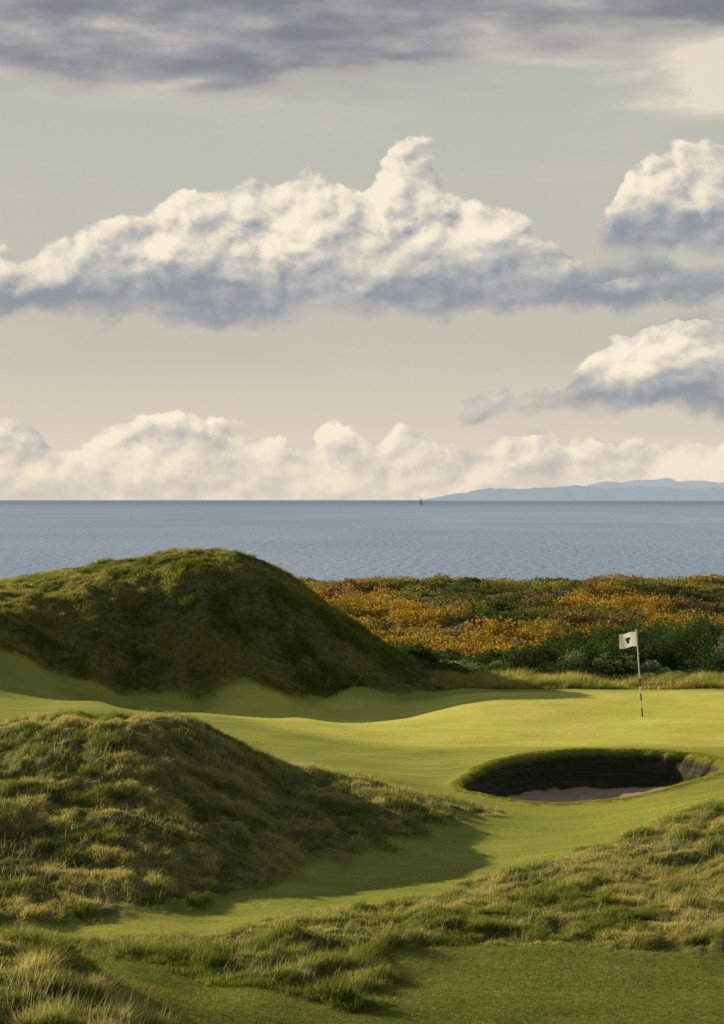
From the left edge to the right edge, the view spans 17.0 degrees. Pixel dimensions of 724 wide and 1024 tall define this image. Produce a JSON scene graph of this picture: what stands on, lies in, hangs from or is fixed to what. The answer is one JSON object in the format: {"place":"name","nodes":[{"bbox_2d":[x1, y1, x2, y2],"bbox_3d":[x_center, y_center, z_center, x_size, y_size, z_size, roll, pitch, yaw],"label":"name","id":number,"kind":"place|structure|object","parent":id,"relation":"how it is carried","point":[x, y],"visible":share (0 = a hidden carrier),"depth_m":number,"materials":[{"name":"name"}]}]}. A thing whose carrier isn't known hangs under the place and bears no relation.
{"place":"outdoors","nodes":[
{"label":"outdoors","id":0,"kind":"place"},
{"bbox_2d":[0,551,723,1023],"bbox_3d":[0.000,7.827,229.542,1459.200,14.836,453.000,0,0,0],"label":"terrain","id":1,"kind":"structure","parent":0,"point":[420,739],"depth_m":46.15,"materials":[{"name":"green plant"}]},
{"bbox_2d":[0,708,723,1023],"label":"rough grass","id":2,"kind":"structure","parent":1,"relation":"on","point":[36,947],"depth_m":34.17,"materials":[{"name":"green plant"}]},
{"bbox_2d":[0,546,723,702],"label":"mound grass","id":3,"kind":"structure","parent":1,"relation":"on","point":[394,655],"depth_m":69.18,"materials":[{"name":"green plant"}]},
{"bbox_2d":[297,572,723,658],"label":"bracken scrub","id":4,"kind":"object","parent":1,"relation":"on","point":[419,612],"visible":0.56,"depth_m":116.39,"materials":[{"name":"orange plant"}]},
{"bbox_2d":[392,607,723,682],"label":"gorse thicket","id":5,"kind":"object","parent":1,"relation":"on","point":[672,650],"visible":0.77,"depth_m":79.08,"materials":[{"name":"green plant"}]},
{"bbox_2d":[449,747,723,804],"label":"bunker fringe","id":6,"kind":"object","parent":1,"relation":"on","point":[479,766],"visible":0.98,"depth_m":49.95,"materials":[{"name":"green plant"}]},
{"bbox_2d":[619,629,642,716],"bbox_3d":[6.705,4.082,60.229,0.466,2.306,0.084,-4,0,0],"label":"golf flag","id":7,"kind":"object","parent":1,"relation":"on","point":[629,639],"visible":0.98,"depth_m":60.21,"materials":[{"name":"fabric"}]},
{"bbox_2d":[0,500,723,581],"bbox_3d":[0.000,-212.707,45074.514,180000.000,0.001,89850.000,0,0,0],"label":"sea","id":8,"kind":"structure","parent":0,"point":[327,540],"depth_m":749.21,"materials":[{"name":"liquid"}]},
{"bbox_2d":[0,0,723,499],"label":"sky","id":9,"kind":"structure","parent":0,"point":[250,249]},
{"bbox_2d":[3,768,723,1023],"bbox_3d":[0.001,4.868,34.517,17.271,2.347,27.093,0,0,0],"label":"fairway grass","id":10,"kind":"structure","parent":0,"point":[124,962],"depth_m":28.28,"materials":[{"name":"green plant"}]},
{"bbox_2d":[422,485,723,500],"bbox_3d":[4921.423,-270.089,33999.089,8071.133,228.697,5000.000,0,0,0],"label":"headland hills","id":11,"kind":"structure","parent":0,"point":[585,493],"depth_m":32188.98,"materials":[{"name":"grey"}]},
{"bbox_2d":[586,478,723,488],"bbox_3d":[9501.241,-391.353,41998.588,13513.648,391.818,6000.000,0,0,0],"label":"distant hills","id":12,"kind":"structure","parent":0,"point":[668,482],"depth_m":40791.39,"materials":[{"name":"grey"}]}
]}

